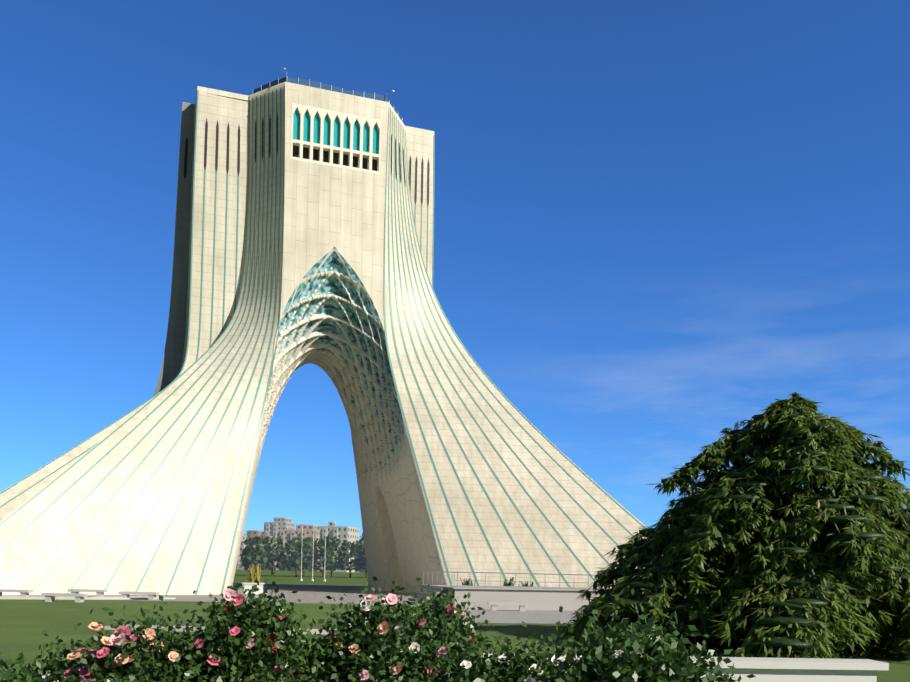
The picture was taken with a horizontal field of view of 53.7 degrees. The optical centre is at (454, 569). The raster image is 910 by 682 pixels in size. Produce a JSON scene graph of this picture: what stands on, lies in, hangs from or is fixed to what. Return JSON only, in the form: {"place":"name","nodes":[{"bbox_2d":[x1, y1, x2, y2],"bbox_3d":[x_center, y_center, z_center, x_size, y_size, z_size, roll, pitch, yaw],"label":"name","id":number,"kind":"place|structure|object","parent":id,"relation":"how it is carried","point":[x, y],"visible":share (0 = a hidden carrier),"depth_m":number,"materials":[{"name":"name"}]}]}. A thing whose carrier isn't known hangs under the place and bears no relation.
{"place":"outdoors","nodes":[
{"label":"outdoors","id":0,"kind":"place"},
{"bbox_2d":[41,593,87,602],"bbox_3d":[-22.745,1.614,52.384,2.400,0.500,0.700,1,0,-2],"label":"bench","id":1,"kind":"object","parent":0,"point":[50,597],"visible":1,"depth_m":52.06,"materials":[{"name":"grey stone"}]},
{"bbox_2d":[2,584,412,603],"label":"plaza pavement","id":2,"kind":"structure","parent":0,"point":[311,593],"depth_m":74.49,"materials":[{"name":"grey concrete"}]},
{"bbox_2d":[0,589,32,595],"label":"bench","id":3,"kind":"object","parent":2,"relation":"on","point":[24,592],"visible":0.76,"depth_m":56.73,"materials":[{"name":"grey stone"}]},
{"bbox_2d":[68,589,106,596],"bbox_3d":[-24.908,1.565,60.918,2.400,0.500,0.700,1,0,-2],"label":"bench","id":4,"kind":"object","parent":2,"relation":"on","point":[99,593],"visible":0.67,"depth_m":60.59,"materials":[{"name":"grey stone"}]},
{"bbox_2d":[118,591,158,599],"bbox_3d":[-20.452,1.666,58.132,2.400,0.500,0.700,1,0,-2],"label":"bench","id":5,"kind":"object","parent":2,"relation":"on","point":[151,595],"visible":0.81,"depth_m":57.81,"materials":[{"name":"grey stone"}]},
{"bbox_2d":[0,86,433,520],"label":"tower side walls","id":6,"kind":"structure","parent":2,"relation":"on","point":[222,110],"depth_m":80.77,"materials":[{"name":"beige stone"}]},
{"bbox_2d":[153,102,194,395],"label":"tower wall","id":7,"kind":"structure","parent":6,"relation":"attached to","point":[172,358],"depth_m":82.11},
{"bbox_2d":[241,564,264,596],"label":"potted plant","id":8,"kind":"object","parent":2,"relation":"on","point":[250,582],"visible":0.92,"depth_m":68.24,"materials":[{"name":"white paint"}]},
{"bbox_2d":[0,82,662,594],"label":"tower legs","id":9,"kind":"object","parent":2,"relation":"on","point":[264,194],"visible":0.58,"depth_m":78.02,"materials":[{"name":"beige stone"}]},
{"bbox_2d":[0,86,646,594],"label":"inlay stripes","id":10,"kind":"object","parent":9,"relation":"attached to","point":[396,132],"visible":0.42,"depth_m":79.58,"materials":[{"name":"teal stone"}]},
{"bbox_2d":[225,248,447,594],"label":"archway vault","id":11,"kind":"object","parent":2,"relation":"on","point":[343,347],"visible":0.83,"depth_m":82.76,"materials":[{"name":"beige stone"}]},
{"bbox_2d":[236,535,252,569],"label":"apartment building","id":12,"kind":"structure","parent":0,"point":[242,546],"depth_m":495.73,"materials":[{"name":"grey concrete"}]},
{"bbox_2d":[246,530,276,569],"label":"apartment building","id":13,"kind":"structure","parent":0,"point":[253,533],"depth_m":510.97,"materials":[{"name":"beige concrete"}]},
{"bbox_2d":[264,517,294,535],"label":"apartment building","id":14,"kind":"structure","parent":0,"point":[271,528],"depth_m":667.71,"materials":[{"name":"white concrete"}]},
{"bbox_2d":[190,77,401,120],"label":"tower roof","id":15,"kind":"structure","parent":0,"point":[315,84],"depth_m":80.99,"materials":[{"name":"grey metal"}]},
{"bbox_2d":[261,68,394,102],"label":"tower roof rail posts","id":16,"kind":"object","parent":15,"relation":"on","point":[331,85],"visible":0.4,"depth_m":80.55,"materials":[{"name":"grey metal"}]},
{"bbox_2d":[276,524,319,570],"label":"city block","id":17,"kind":"structure","parent":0,"point":[286,535],"depth_m":491.64,"materials":[{"name":"beige concrete"}]},
{"bbox_2d":[184,113,429,205],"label":"slit windows","id":18,"kind":"structure","parent":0,"point":[238,157],"depth_m":81.29,"materials":[{"name":"black glass"}]},
{"bbox_2d":[273,82,388,353],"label":"tower front wall","id":19,"kind":"structure","parent":0,"point":[328,208],"depth_m":80.53,"materials":[{"name":"beige stone"}]},
{"bbox_2d":[291,103,380,173],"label":"window surround","id":20,"kind":"object","parent":19,"relation":"in","point":[350,152],"visible":0.54,"depth_m":80.69,"materials":[{"name":"beige stone"}]},
{"bbox_2d":[293,109,378,153],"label":"arched windows","id":21,"kind":"structure","parent":20,"relation":"in","point":[326,133],"depth_m":80.86,"materials":[{"name":"teal glass"}]},
{"bbox_2d":[319,522,358,571],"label":"city block","id":22,"kind":"structure","parent":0,"point":[350,534],"depth_m":466.17,"materials":[{"name":"beige concrete"}]},
{"bbox_2d":[358,539,365,571],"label":"apartment building","id":23,"kind":"structure","parent":0,"point":[362,570],"depth_m":525.90,"materials":[{"name":"grey concrete"}]},
{"bbox_2d":[0,569,909,681],"bbox_3d":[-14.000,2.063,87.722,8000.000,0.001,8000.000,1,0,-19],"label":"lawn","id":24,"kind":"structure","parent":0,"point":[24,623],"depth_m":37.60,"materials":[{"name":"green plant"}]},
{"bbox_2d":[104,625,339,633],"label":"walkway kerb","id":25,"kind":"structure","parent":24,"relation":"on","point":[194,629],"depth_m":31.67,"materials":[{"name":"grey concrete"}]},
{"bbox_2d":[300,526,302,580],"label":"flag pole","id":26,"kind":"object","parent":24,"relation":"on","point":[301,561],"visible":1,"depth_m":150.28,"materials":[{"name":"white metal"}]},
{"bbox_2d":[240,534,366,577],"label":"tree line","id":27,"kind":"object","parent":24,"relation":"on","point":[258,556],"depth_m":208.56,"materials":[{"name":"green plant"}]},
{"bbox_2d":[311,527,313,580],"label":"flag pole","id":28,"kind":"object","parent":24,"relation":"on","point":[312,579],"visible":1,"depth_m":150.25,"materials":[{"name":"white metal"}]},
{"bbox_2d":[323,527,325,580],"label":"flag pole","id":29,"kind":"object","parent":24,"relation":"on","point":[325,550],"visible":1,"depth_m":150.21,"materials":[{"name":"white metal"}]},
{"bbox_2d":[0,592,665,681],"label":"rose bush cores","id":30,"kind":"object","parent":24,"relation":"on","point":[653,653],"visible":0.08,"depth_m":7.48,"materials":[{"name":"green plant"}]},
{"bbox_2d":[63,593,453,680],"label":"rose flowers","id":31,"kind":"object","parent":30,"relation":"on","point":[198,643],"visible":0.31,"depth_m":7.21,"materials":[{"name":"pink plant"}]},
{"bbox_2d":[78,588,464,681],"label":"pink roses","id":32,"kind":"object","parent":30,"relation":"on","point":[391,599],"visible":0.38,"depth_m":7.42,"materials":[{"name":"pink plant"}]},
{"bbox_2d":[0,572,755,681],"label":"rose bush","id":33,"kind":"object","parent":30,"relation":"on","point":[325,655],"depth_m":7.31,"materials":[{"name":"green plant"}]},
{"bbox_2d":[67,621,401,674],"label":"rose flowers","id":34,"kind":"object","parent":33,"relation":"on","point":[381,628],"visible":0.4,"depth_m":7.21,"materials":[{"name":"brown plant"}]},
{"bbox_2d":[334,635,476,648],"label":"rose flowers","id":35,"kind":"object","parent":33,"relation":"on","point":[471,637],"visible":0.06,"depth_m":8.39,"materials":[{"name":"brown plant"}]},
{"bbox_2d":[401,571,610,609],"bbox_3d":[7.324,1.411,60.294,22.444,2.290,7.423,1,0,-19],"label":"entrance podium","id":36,"kind":"object","parent":24,"relation":"on","point":[546,598],"visible":0.56,"depth_m":55.76,"materials":[{"name":"beige stone"}]},
{"bbox_2d":[460,577,475,585],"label":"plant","id":37,"kind":"object","parent":36,"relation":"on","point":[466,583],"visible":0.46,"depth_m":70.12,"materials":[{"name":"green plant"}]},
{"bbox_2d":[503,577,514,585],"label":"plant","id":38,"kind":"object","parent":36,"relation":"on","point":[509,583],"visible":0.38,"depth_m":69.93,"materials":[{"name":"green plant"}]},
{"bbox_2d":[518,582,535,586],"bbox_3d":[5.220,1.630,64.841,1.393,1.737,1.344,1,0,-19],"label":"planter","id":39,"kind":"object","parent":36,"relation":"on","point":[525,584],"visible":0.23,"depth_m":64.65,"materials":[{"name":"white paint"}]},
{"bbox_2d":[553,392,909,658],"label":"cedar tree","id":40,"kind":"object","parent":24,"relation":"on","point":[849,629],"depth_m":28.32,"materials":[{"name":"green plant"}]},
{"bbox_2d":[576,397,909,658],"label":"cedar tree foliage pads","id":41,"kind":"object","parent":40,"relation":"attached to","point":[783,642],"visible":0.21,"depth_m":28.38,"materials":[{"name":"green plant"}]},
{"bbox_2d":[0,0,909,538],"label":"sky","id":42,"kind":"structure","parent":0,"point":[659,224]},
{"bbox_2d":[447,608,582,623],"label":"apron pavement","id":43,"kind":"structure","parent":0,"point":[533,616],"depth_m":47.56,"materials":[{"name":"grey concrete"}]},
{"bbox_2d":[488,602,527,610],"bbox_3d":[3.174,2.203,54.026,2.400,0.500,0.700,1,0,-2],"label":"bench","id":44,"kind":"object","parent":43,"relation":"on","point":[495,604],"visible":0.86,"depth_m":53.70,"materials":[{"name":"grey stone"}]},
{"bbox_2d":[481,653,888,681],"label":"garden wall","id":45,"kind":"structure","parent":0,"point":[805,670],"depth_m":9.70,"materials":[{"name":"white paint"}]},
{"label":"walkway","id":46,"kind":"structure","parent":0,"visible":0},
{"bbox_2d":[0,596,175,599],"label":"walkway kerb","id":47,"kind":"structure","parent":46,"relation":"on","point":[62,598],"depth_m":56.43,"materials":[{"name":"white concrete"}]}
]}

